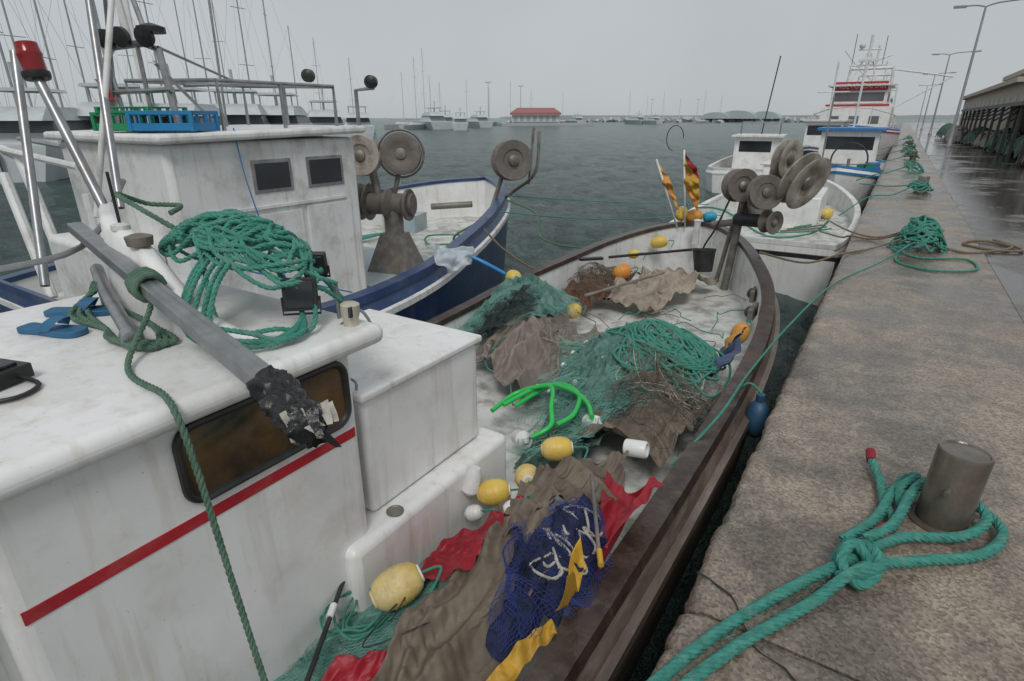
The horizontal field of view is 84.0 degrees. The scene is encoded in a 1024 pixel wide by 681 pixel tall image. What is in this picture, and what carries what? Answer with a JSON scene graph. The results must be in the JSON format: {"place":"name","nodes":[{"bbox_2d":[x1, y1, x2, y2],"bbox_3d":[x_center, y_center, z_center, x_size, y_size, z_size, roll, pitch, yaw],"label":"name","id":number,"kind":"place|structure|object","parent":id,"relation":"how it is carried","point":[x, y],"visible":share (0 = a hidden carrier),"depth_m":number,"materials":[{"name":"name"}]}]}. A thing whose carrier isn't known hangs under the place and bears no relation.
{"place":"outdoors","nodes":[
{"label":"outdoors","id":0,"kind":"place"},
{"bbox_2d":[0,118,959,680],"bbox_3d":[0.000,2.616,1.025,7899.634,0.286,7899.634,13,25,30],"label":"sea water","id":1,"kind":"structure","parent":0,"point":[602,166],"depth_m":24.21,"materials":[{"name":"liquid"}]},
{"bbox_2d":[0,0,57,106],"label":"sailing yacht","id":2,"kind":"object","parent":1,"relation":"on","point":[12,39],"visible":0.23,"depth_m":38.07,"materials":[{"name":"metal"}]},
{"bbox_2d":[0,62,89,182],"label":"motor yacht","id":3,"kind":"object","parent":1,"relation":"on","point":[41,121],"visible":0.44,"depth_m":27.38,"materials":[{"name":"plastic"}]},
{"bbox_2d":[0,1,95,105],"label":"sailing yacht","id":4,"kind":"object","parent":1,"relation":"on","point":[6,67],"visible":0.11,"depth_m":30.93,"materials":[{"name":"metal"}]},
{"bbox_2d":[30,0,122,106],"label":"sailing yacht","id":5,"kind":"object","parent":1,"relation":"on","point":[48,54],"visible":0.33,"depth_m":36.01,"materials":[{"name":"metal"}]},
{"bbox_2d":[57,0,133,104],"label":"sailing yacht","id":6,"kind":"object","parent":1,"relation":"on","point":[75,46],"visible":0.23,"depth_m":43.97,"materials":[{"name":"metal"}]},
{"bbox_2d":[75,83,154,129],"bbox_3d":[-24.172,-14.289,36.436,4.800,6.219,16.000,-8,23,-19],"label":"motor yacht","id":7,"kind":"object","parent":1,"relation":"on","point":[84,108],"visible":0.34,"depth_m":31.81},
{"bbox_2d":[126,0,197,102],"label":"sailing yacht","id":8,"kind":"object","parent":1,"relation":"on","point":[144,2],"visible":0.19,"depth_m":47.82,"materials":[{"name":"metal"}]},
{"bbox_2d":[148,63,231,124],"bbox_3d":[-21.941,-15.586,39.745,4.800,6.218,16.000,-3,22,-8],"label":"motor yacht","id":9,"kind":"object","parent":1,"relation":"on","point":[205,107],"visible":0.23,"depth_m":35.54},
{"bbox_2d":[183,0,226,103],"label":"sailing yacht","id":10,"kind":"object","parent":1,"relation":"on","point":[203,58],"visible":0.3,"depth_m":56.52,"materials":[{"name":"metal"}]},
{"bbox_2d":[203,0,238,103],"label":"sailing yacht","id":11,"kind":"object","parent":1,"relation":"on","point":[213,12],"visible":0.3,"depth_m":65.02,"materials":[{"name":"metal"}]},
{"bbox_2d":[209,69,270,124],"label":"motor yacht","id":12,"kind":"object","parent":1,"relation":"on","point":[236,114],"visible":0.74,"depth_m":43.10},
{"bbox_2d":[223,0,267,103],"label":"sailing yacht","id":13,"kind":"object","parent":1,"relation":"on","point":[237,7],"visible":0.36,"depth_m":53.90,"materials":[{"name":"metal"}]},
{"bbox_2d":[0,0,540,321],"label":"fishing boat","id":14,"kind":"object","parent":1,"relation":"on","point":[373,239],"visible":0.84,"depth_m":5.42,"materials":[{"name":"blue paint"}]},
{"bbox_2d":[89,112,188,130],"bbox_3d":[-3.032,-1.792,4.654,0.580,0.140,0.390,5,22,12],"label":"fish crate","id":15,"kind":"object","parent":14,"relation":"on","point":[122,126],"visible":0.28,"depth_m":4.51,"materials":[{"name":"green plastic"}]},
{"bbox_2d":[94,106,187,112],"bbox_3d":[-2.990,-1.861,4.598,0.530,0.050,0.390,6,22,15],"label":"fish crate","id":16,"kind":"object","parent":15,"relation":"on","point":[135,108],"visible":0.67,"depth_m":4.45,"materials":[{"name":"green plastic"}]},
{"bbox_2d":[124,110,220,131],"bbox_3d":[-2.683,-1.745,4.521,0.530,0.150,0.370,2,21,4],"label":"fish crate","id":17,"kind":"object","parent":14,"relation":"on","point":[190,125],"visible":0.99,"depth_m":4.37,"materials":[{"name":"blue plastic"}]},
{"bbox_2d":[453,217,533,268],"bbox_3d":[-0.017,-1.284,7.611,2.143,0.590,0.648,9,23,23],"label":"mooring line","id":18,"kind":"object","parent":14,"relation":"attached to","point":[495,241],"visible":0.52,"depth_m":7.42,"materials":[{"name":"green fabric"}]},
{"bbox_2d":[499,195,708,219],"bbox_3d":[2.096,-2.452,10.367,6.490,0.716,0.773,-17,27,-36],"label":"mooring line","id":19,"kind":"object","parent":14,"relation":"attached to","point":[592,201],"visible":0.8,"depth_m":9.69,"materials":[{"name":"teal fabric"}]},
{"bbox_2d":[239,0,307,103],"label":"sailing yacht","id":20,"kind":"object","parent":1,"relation":"on","point":[264,13],"visible":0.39,"depth_m":69.84,"materials":[{"name":"metal"}]},
{"bbox_2d":[254,75,322,135],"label":"motor yacht","id":21,"kind":"object","parent":1,"relation":"on","point":[297,115],"visible":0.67,"depth_m":49.45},
{"bbox_2d":[307,89,350,136],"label":"motor yacht","id":22,"kind":"object","parent":1,"relation":"on","point":[321,117],"visible":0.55,"depth_m":63.02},
{"bbox_2d":[345,106,374,138],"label":"motor yacht","id":23,"kind":"object","parent":1,"relation":"on","point":[365,123],"visible":0.64,"depth_m":81.12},
{"bbox_2d":[384,77,418,128],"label":"sailing yacht","id":24,"kind":"object","parent":1,"relation":"on","point":[392,126],"visible":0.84,"depth_m":155.05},
{"bbox_2d":[399,59,425,129],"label":"sailing yacht","id":25,"kind":"object","parent":1,"relation":"on","point":[413,125],"visible":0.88,"depth_m":145.97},
{"bbox_2d":[0,0,831,680],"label":"fishing boat","id":26,"kind":"object","parent":1,"relation":"on","point":[354,446],"visible":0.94,"depth_m":2.14,"materials":[{"name":"white paint"}]},
{"bbox_2d":[16,315,88,337],"bbox_3d":[-1.699,-0.059,2.097,0.266,0.065,0.088,4,22,11],"label":"sandal","id":27,"kind":"object","parent":26,"relation":"on","point":[49,327],"visible":1,"depth_m":2.08,"materials":[{"name":"blue rubber"}]},
{"bbox_2d":[43,297,109,316],"bbox_3d":[-1.746,-0.140,2.304,0.266,0.065,0.088,-2,21,-5],"label":"sandal","id":28,"kind":"object","parent":26,"relation":"on","point":[96,310],"visible":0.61,"depth_m":2.28,"materials":[{"name":"blue rubber"}]},
{"bbox_2d":[124,266,267,680],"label":"hanging rope","id":29,"kind":"object","parent":26,"relation":"hanging from","point":[135,278],"visible":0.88,"depth_m":1.69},
{"bbox_2d":[67,191,343,350],"bbox_3d":[-1.356,-0.340,2.317,1.478,0.426,0.791,13,25,30],"label":"rope pile","id":30,"kind":"object","parent":26,"relation":"on","point":[226,237],"visible":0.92,"depth_m":2.12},
{"bbox_2d":[304,581,344,680],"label":"marker pole","id":31,"kind":"object","parent":26,"relation":"attached to","point":[330,614],"visible":0.87,"depth_m":2.19,"materials":[{"name":"black plastic"}]},
{"bbox_2d":[274,554,461,680],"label":"fishing net","id":32,"kind":"object","parent":26,"relation":"on","point":[338,643],"visible":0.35,"depth_m":2.27,"materials":[{"name":"teal"}]},
{"bbox_2d":[321,649,386,680],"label":"red marker flag","id":33,"kind":"object","parent":32,"relation":"on","point":[345,667],"visible":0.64,"depth_m":2.11,"materials":[{"name":"fabric"}]},
{"bbox_2d":[319,587,429,647],"bbox_3d":[-0.568,1.077,2.269,0.387,0.226,0.488,-8,23,-19],"label":"rope coil","id":34,"kind":"object","parent":32,"relation":"on","point":[346,627],"visible":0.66,"depth_m":2.27,"materials":[{"name":"teal fabric"}]},
{"bbox_2d":[369,562,441,611],"bbox_3d":[-0.438,1.007,2.364,0.306,0.176,0.167,-11,24,-27],"label":"net float","id":35,"kind":"object","parent":32,"relation":"on","point":[392,586],"visible":0.91,"depth_m":2.29,"materials":[{"name":"yellow plastic"}]},
{"bbox_2d":[421,495,523,580],"bbox_3d":[-0.232,0.915,2.609,0.357,0.304,0.679,13,25,30],"label":"red marker flag","id":36,"kind":"object","parent":32,"relation":"on","point":[461,549],"visible":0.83,"depth_m":2.60,"materials":[{"name":"fabric"}]},
{"bbox_2d":[372,488,554,680],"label":"brown tarpaulin","id":37,"kind":"object","parent":26,"relation":"on","point":[444,644],"visible":0.68,"depth_m":2.15,"materials":[{"name":"fabric"}]},
{"bbox_2d":[486,619,557,680],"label":"yellow marker flag","id":38,"kind":"object","parent":37,"relation":"on","point":[516,660],"visible":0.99,"depth_m":2.06,"materials":[{"name":"fabric"}]},
{"bbox_2d":[429,243,506,275],"bbox_3d":[-0.488,-0.877,6.170,0.842,0.407,0.288,-10,24,-24],"label":"mop","id":39,"kind":"object","parent":26,"relation":"on","point":[454,259],"visible":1,"depth_m":6.11},
{"bbox_2d":[464,504,497,521],"bbox_3d":[-0.161,0.898,2.925,0.174,0.098,0.102,13,25,30],"label":"net float","id":40,"kind":"object","parent":26,"relation":"on","point":[473,512],"visible":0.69,"depth_m":2.91,"materials":[{"name":"white plastic"}]},
{"bbox_2d":[477,478,518,505],"bbox_3d":[-0.050,0.793,2.967,0.268,0.141,0.139,1,21,3],"label":"net float","id":41,"kind":"object","parent":26,"relation":"on","point":[493,492],"visible":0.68,"depth_m":2.92,"materials":[{"name":"yellow plastic"}]},
{"bbox_2d":[457,273,581,346],"bbox_3d":[-0.055,-0.374,5.786,1.131,0.522,2.140,13,25,30],"label":"fishing net","id":42,"kind":"object","parent":26,"relation":"on","point":[505,302],"visible":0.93,"depth_m":5.66,"materials":[{"name":"teal"}]},
{"bbox_2d":[514,464,535,486],"bbox_3d":[0.079,0.749,2.996,0.138,0.146,0.268,1,21,3],"label":"net float","id":43,"kind":"object","parent":26,"relation":"on","point":[525,473],"visible":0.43,"depth_m":2.98,"materials":[{"name":"yellow plastic"}]},
{"bbox_2d":[476,306,607,396],"bbox_3d":[0.307,-0.037,5.195,1.029,0.380,1.740,13,25,30],"label":"grey tarpaulin","id":44,"kind":"object","parent":26,"relation":"on","point":[522,355],"visible":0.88,"depth_m":4.89,"materials":[{"name":"fabric"}]},
{"bbox_2d":[506,199,583,248],"bbox_3d":[0.530,-1.665,8.228,2.036,0.531,0.491,18,28,39],"label":"mooring line","id":45,"kind":"object","parent":26,"relation":"attached to","point":[538,231],"visible":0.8,"depth_m":8.17,"materials":[{"name":"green fabric"}]},
{"bbox_2d":[485,493,614,662],"bbox_3d":[0.190,0.921,2.372,0.398,0.304,0.899,13,25,30],"label":"blue net","id":46,"kind":"object","parent":26,"relation":"on","point":[521,614],"visible":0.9,"depth_m":2.28,"materials":[{"name":"fabric"}]},
{"bbox_2d":[555,537,585,610],"bbox_3d":[0.241,0.897,2.249,0.061,0.230,0.332,8,23,20],"label":"yellow marker flag","id":47,"kind":"object","parent":46,"relation":"on","point":[573,581],"visible":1,"depth_m":2.31,"materials":[{"name":"fabric"}]},
{"bbox_2d":[513,405,607,468],"bbox_3d":[0.359,0.623,3.798,0.527,0.274,0.818,13,25,30],"label":"dark tarpaulin","id":48,"kind":"object","parent":26,"relation":"on","point":[536,461],"visible":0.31,"depth_m":3.71,"materials":[{"name":"fabric"}]},
{"bbox_2d":[506,385,622,462],"bbox_3d":[0.367,0.550,3.776,0.627,0.244,0.947,13,25,30],"label":"fishing net","id":49,"kind":"object","parent":26,"relation":"on","point":[538,449],"visible":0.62,"depth_m":3.83,"materials":[{"name":"teal"}]},
{"bbox_2d":[490,382,593,438],"bbox_3d":[0.199,0.467,3.941,0.639,0.188,0.662,-5,22,-12],"label":"green hose","id":50,"kind":"object","parent":49,"relation":"on","point":[537,389],"visible":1,"depth_m":4.04,"materials":[{"name":"plastic"}]},
{"bbox_2d":[541,436,588,460],"bbox_3d":[0.307,0.633,3.319,0.280,0.144,0.142,2,22,5],"label":"net float","id":51,"kind":"object","parent":49,"relation":"on","point":[557,448],"visible":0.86,"depth_m":3.27,"materials":[{"name":"yellow plastic"}]},
{"bbox_2d":[502,450,628,536],"bbox_3d":[0.305,0.745,2.893,1.018,0.258,0.428,-12,24,-28],"label":"brown tarpaulin","id":52,"kind":"object","parent":26,"relation":"on","point":[567,478],"visible":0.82,"depth_m":2.87,"materials":[{"name":"fabric"}]},
{"bbox_2d":[567,303,585,318],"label":"net float","id":53,"kind":"object","parent":26,"relation":"on","point":[574,315],"visible":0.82,"depth_m":6.07,"materials":[{"name":"yellow plastic"}]},
{"bbox_2d":[590,473,603,567],"bbox_3d":[0.365,0.767,2.488,0.024,0.061,0.552,1,21,3],"label":"marker pole","id":54,"kind":"object","parent":26,"relation":"on","point":[600,561],"visible":1,"depth_m":2.42,"materials":[{"name":"brown wood"}]},
{"bbox_2d":[562,270,640,310],"bbox_3d":[1.104,-0.724,7.055,0.572,0.288,1.519,15,26,34],"label":"brown rag","id":55,"kind":"object","parent":26,"relation":"on","point":[585,301],"visible":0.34,"depth_m":6.70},
{"bbox_2d":[567,262,640,295],"bbox_3d":[1.074,-0.773,6.939,0.697,0.257,1.354,13,25,30],"label":"brown net","id":56,"kind":"object","parent":26,"relation":"on","point":[598,270],"visible":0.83,"depth_m":6.83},
{"bbox_2d":[476,294,745,438],"bbox_3d":[1.074,-0.036,5.380,2.092,0.301,4.626,13,25,30],"label":"loose cordage","id":57,"kind":"object","parent":26,"relation":"on","point":[609,328],"visible":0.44,"depth_m":5.19,"materials":[{"name":"teal fabric"}]},
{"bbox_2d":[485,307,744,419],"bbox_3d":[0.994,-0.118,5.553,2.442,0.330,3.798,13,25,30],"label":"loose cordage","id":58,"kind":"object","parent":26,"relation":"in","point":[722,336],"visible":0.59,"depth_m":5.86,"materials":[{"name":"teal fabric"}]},
{"bbox_2d":[514,319,724,431],"bbox_3d":[1.034,0.113,4.611,1.480,0.542,2.313,13,25,30],"label":"fishing net","id":59,"kind":"object","parent":26,"relation":"on","point":[592,364],"visible":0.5,"depth_m":4.28,"materials":[{"name":"teal"}]},
{"bbox_2d":[605,319,731,397],"bbox_3d":[1.257,0.060,4.580,0.988,0.398,1.328,13,25,30],"label":"rope coil","id":60,"kind":"object","parent":59,"relation":"on","point":[702,349],"visible":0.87,"depth_m":4.44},
{"bbox_2d":[706,327,747,380],"bbox_3d":[1.817,0.095,4.768,0.226,0.284,0.747,13,25,30],"label":"blue marker flag","id":61,"kind":"object","parent":59,"relation":"on","point":[730,349],"visible":0.95,"depth_m":4.70,"materials":[{"name":"blue fabric"}]},
{"bbox_2d":[594,470,664,577],"bbox_3d":[0.461,0.817,2.659,0.334,0.232,0.651,13,25,30],"label":"red marker flag","id":62,"kind":"object","parent":26,"relation":"on","point":[620,511],"visible":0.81,"depth_m":2.76,"materials":[{"name":"fabric"}]},
{"bbox_2d":[579,248,693,296],"bbox_3d":[1.520,-0.901,6.956,2.124,0.234,0.934,-11,24,-25],"label":"boat pole","id":63,"kind":"object","parent":26,"relation":"on","point":[620,256],"visible":0.89,"depth_m":7.07,"materials":[{"name":"black rubber"}]},
{"bbox_2d":[623,439,649,458],"bbox_3d":[0.713,0.621,3.268,0.142,0.116,0.106,13,25,30],"label":"float","id":64,"kind":"object","parent":26,"relation":"on","point":[637,448],"visible":0.9,"depth_m":3.23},
{"bbox_2d":[566,369,724,467],"bbox_3d":[0.973,0.433,3.937,0.674,0.354,1.244,16,27,36],"label":"dark brown tarpaulin","id":65,"kind":"object","parent":26,"relation":"on","point":[628,428],"visible":0.55,"depth_m":3.65,"materials":[{"name":"fabric"}]},
{"bbox_2d":[602,343,713,453],"bbox_3d":[1.035,0.368,3.877,0.699,0.353,1.084,13,25,30],"label":"brown net","id":66,"kind":"object","parent":26,"relation":"on","point":[634,379],"visible":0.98,"depth_m":3.75,"materials":[{"name":"fabric"}]},
{"bbox_2d":[602,266,717,311],"bbox_3d":[1.871,-0.720,7.080,0.755,0.294,1.735,19,28,39],"label":"beige tarpaulin","id":67,"kind":"object","parent":26,"relation":"on","point":[655,293],"visible":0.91,"depth_m":6.90,"materials":[{"name":"fabric"}]},
{"bbox_2d":[613,264,637,278],"bbox_3d":[1.386,-0.844,6.976,0.304,0.196,0.178,1,21,4],"label":"net float","id":68,"kind":"object","parent":67,"relation":"on","point":[624,271],"visible":0.99,"depth_m":6.91,"materials":[{"name":"orange plastic"}]},
{"bbox_2d":[692,248,716,271],"bbox_3d":[2.423,-1.026,7.219,0.296,0.313,0.296,13,25,30],"label":"black bucket","id":69,"kind":"object","parent":67,"relation":"on","point":[703,259],"visible":1,"depth_m":7.11,"materials":[{"name":"plastic"}]},
{"bbox_2d":[650,236,673,247],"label":"net float","id":70,"kind":"object","parent":26,"relation":"on","point":[659,242],"visible":1,"depth_m":8.04,"materials":[{"name":"yellow plastic"}]},
{"bbox_2d":[615,332,710,408],"bbox_3d":[1.156,0.216,4.207,0.651,0.348,0.999,13,25,30],"label":"float line","id":71,"kind":"object","parent":26,"relation":"on","point":[676,397],"visible":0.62,"depth_m":4.02,"materials":[{"name":"fabric"}]},
{"bbox_2d":[656,159,679,227],"bbox_3d":[2.229,-2.103,8.174,0.410,0.962,0.118,6,22,14],"label":"signal flag","id":72,"kind":"object","parent":26,"relation":"attached to","point":[667,185],"visible":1,"depth_m":8.17,"materials":[{"name":"orange fabric"}]},
{"bbox_2d":[683,150,699,227],"bbox_3d":[2.536,-2.137,8.084,0.314,1.086,0.133,3,22,8],"label":"signal flag","id":73,"kind":"object","parent":26,"relation":"attached to","point":[691,180],"visible":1,"depth_m":8.04,"materials":[{"name":"multicoloured fabric"}]},
{"bbox_2d":[686,209,707,221],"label":"net float","id":74,"kind":"object","parent":26,"relation":"on","point":[693,215],"visible":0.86,"depth_m":8.35,"materials":[{"name":"orange plastic"}]},
{"bbox_2d":[730,320,751,343],"bbox_3d":[2.080,-0.072,5.177,0.174,0.215,0.169,8,23,20],"label":"net float","id":75,"kind":"object","parent":26,"relation":"on","point":[744,336],"visible":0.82,"depth_m":5.13,"materials":[{"name":"orange plastic"}]},
{"bbox_2d":[741,382,769,437],"bbox_3d":[1.737,0.496,4.060,0.170,0.401,0.220,-7,22,-17],"label":"hull fender","id":76,"kind":"object","parent":26,"relation":"attached to","point":[757,412],"visible":0.84,"depth_m":3.99,"materials":[{"name":"blue plastic"}]},
{"bbox_2d":[671,239,919,465],"bbox_3d":[3.182,-0.369,5.669,0.330,0.367,6.822,19,28,39],"label":"mooring line","id":77,"kind":"object","parent":26,"relation":"attached to","point":[743,380],"visible":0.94,"depth_m":4.54,"materials":[{"name":"teal fabric"}]},
{"bbox_2d":[416,101,451,129],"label":"motor yacht","id":78,"kind":"object","parent":1,"relation":"on","point":[434,120],"visible":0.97,"depth_m":146.61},
{"bbox_2d":[452,110,468,129],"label":"motor yacht","id":79,"kind":"object","parent":1,"relation":"on","point":[460,122],"visible":0.97,"depth_m":134.54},
{"bbox_2d":[467,107,492,127],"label":"motor yacht","id":80,"kind":"object","parent":1,"relation":"on","point":[478,121],"visible":0.96,"depth_m":172.16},
{"bbox_2d":[497,123,593,125],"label":"pavilion pier","id":81,"kind":"structure","parent":1,"relation":"in","point":[545,124],"depth_m":209.95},
{"bbox_2d":[510,108,560,122],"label":"harbour pavilion","id":82,"kind":"structure","parent":81,"relation":"on","point":[535,115],"depth_m":214.92,"materials":[{"name":"metal"}]},
{"bbox_2d":[586,115,818,121],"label":"breakwater rocks","id":83,"kind":"object","parent":1,"relation":"in","point":[692,119],"visible":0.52,"depth_m":377.62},
{"bbox_2d":[701,110,782,118],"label":"arched harbour shed","id":84,"kind":"structure","parent":83,"relation":"on","point":[737,114],"depth_m":367.25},
{"bbox_2d":[666,56,787,193],"bbox_3d":[10.255,-9.632,25.466,5.075,5.652,9.156,10,24,25],"label":"fishing boat","id":85,"kind":"object","parent":1,"relation":"on","point":[753,152],"visible":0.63,"depth_m":24.77,"materials":[{"name":"white paint"}]},
{"bbox_2d":[670,95,861,305],"bbox_3d":[6.328,-3.764,13.237,3.515,3.650,9.324,12,25,28],"label":"fishing boat","id":86,"kind":"object","parent":1,"relation":"on","point":[798,236],"visible":0.32,"depth_m":11.02,"materials":[{"name":"white paint"}]},
{"bbox_2d":[803,61,852,155],"bbox_3d":[17.543,-12.195,31.598,3.215,5.950,9.154,14,26,32],"label":"fishing boat","id":87,"kind":"object","parent":1,"relation":"on","point":[812,138],"visible":0.37,"depth_m":31.16,"materials":[{"name":"white paint"}]},
{"bbox_2d":[817,62,886,208],"bbox_3d":[12.995,-7.853,21.751,3.315,5.050,10.649,13,25,29],"label":"fishing boat","id":88,"kind":"object","parent":1,"relation":"on","point":[850,153],"visible":0.59,"depth_m":20.59,"materials":[{"name":"white paint"}]},
{"bbox_2d":[845,45,894,126],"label":"fishing trawler","id":89,"kind":"object","parent":1,"relation":"on","point":[873,74],"visible":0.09,"depth_m":61.65,"materials":[{"name":"white paint"}]},
{"bbox_2d":[813,34,952,159],"bbox_3d":[26.686,-17.331,41.140,8.333,8.550,20.145,13,25,30],"label":"fishing trawler","id":90,"kind":"object","parent":1,"relation":"on","point":[874,115],"visible":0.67,"depth_m":38.90,"materials":[{"name":"white paint"}]},
{"bbox_2d":[0,0,1023,117],"label":"sky","id":91,"kind":"structure","parent":0,"point":[593,53],"materials":[{"name":"grey"}]},
{"bbox_2d":[559,115,819,121],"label":"breakwater wall","id":92,"kind":"structure","parent":0,"point":[593,117],"depth_m":390.27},
{"bbox_2d":[499,114,960,118],"bbox_3d":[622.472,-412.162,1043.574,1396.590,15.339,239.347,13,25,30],"label":"background hills","id":93,"kind":"structure","parent":0,"point":[926,116],"depth_m":1081.86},
{"bbox_2d":[649,123,1023,680],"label":"quay pavement","id":94,"kind":"structure","parent":0,"point":[900,369],"depth_m":3.16,"materials":[{"name":"concrete"}]},
{"bbox_2d":[646,448,1009,680],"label":"thick mooring rope","id":95,"kind":"object","parent":94,"relation":"on","point":[867,547],"visible":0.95,"depth_m":2.22,"materials":[{"name":"teal fabric"}]},
{"bbox_2d":[839,180,933,215],"bbox_3d":[9.653,-3.847,14.489,1.720,0.616,6.514,13,25,30],"label":"rope heap","id":96,"kind":"object","parent":94,"relation":"on","point":[915,186],"visible":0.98,"depth_m":13.49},
{"bbox_2d":[856,161,923,180],"bbox_3d":[12.442,-5.473,18.305,4.027,0.468,0.775,-14,26,-32],"label":"rope heap","id":97,"kind":"object","parent":94,"relation":"on","point":[914,164],"visible":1,"depth_m":18.68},
{"bbox_2d":[759,215,1023,272],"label":"rope heap","id":98,"kind":"object","parent":94,"relation":"on","point":[925,230],"visible":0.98,"depth_m":7.69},
{"bbox_2d":[907,439,994,531],"bbox_3d":[1.933,0.656,2.507,0.259,0.397,0.269,13,25,30],"label":"mooring bollard","id":99,"kind":"object","parent":94,"relation":"on","point":[955,482],"visible":0.86,"depth_m":2.45,"materials":[{"name":"metal"}]},
{"bbox_2d":[928,50,981,134],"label":"street lamp","id":100,"kind":"object","parent":94,"relation":"on","point":[930,131],"visible":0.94,"depth_m":58.82,"materials":[{"name":"metal"}]},
{"bbox_2d":[943,125,969,141],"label":"net heap","id":101,"kind":"object","parent":94,"relation":"on","point":[960,133],"visible":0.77,"depth_m":40.87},
{"bbox_2d":[961,126,988,143],"bbox_3d":[31.308,-13.739,38.066,1.731,1.160,6.300,13,25,30],"label":"net heap","id":102,"kind":"object","parent":94,"relation":"on","point":[970,135],"visible":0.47,"depth_m":37.33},
{"bbox_2d":[945,0,1017,146],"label":"street lamp","id":103,"kind":"object","parent":94,"relation":"on","point":[950,140],"visible":0.98,"depth_m":33.66,"materials":[{"name":"metal"}]},
{"bbox_2d":[971,129,994,146],"bbox_3d":[28.172,-11.857,33.383,1.703,1.040,5.166,13,25,30],"label":"net heap","id":104,"kind":"object","parent":94,"relation":"on","point":[978,141],"visible":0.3,"depth_m":32.84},
{"bbox_2d":[957,101,1023,165],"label":"fishing net","id":105,"kind":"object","parent":94,"relation":"on","point":[1012,108],"depth_m":28.14,"materials":[{"name":"fabric"}]},
{"bbox_2d":[983,127,1023,153],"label":"net heap","id":106,"kind":"object","parent":94,"relation":"on","point":[1009,134],"visible":0.62,"depth_m":28.01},
{"bbox_2d":[1002,135,1023,157],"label":"net heap","id":107,"kind":"object","parent":94,"relation":"on","point":[1017,144],"visible":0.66,"depth_m":24.37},
{"bbox_2d":[958,83,1023,131],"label":"walls","id":108,"kind":"structure","parent":0,"point":[1012,91],"depth_m":50.40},
{"bbox_2d":[962,95,1017,115],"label":"windows","id":109,"kind":"structure","parent":108,"relation":"attached to","point":[1014,99],"depth_m":53.57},
{"bbox_2d":[963,69,1023,99],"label":"roof slabs","id":110,"kind":"structure","parent":108,"relation":"on","point":[1015,78],"depth_m":52.27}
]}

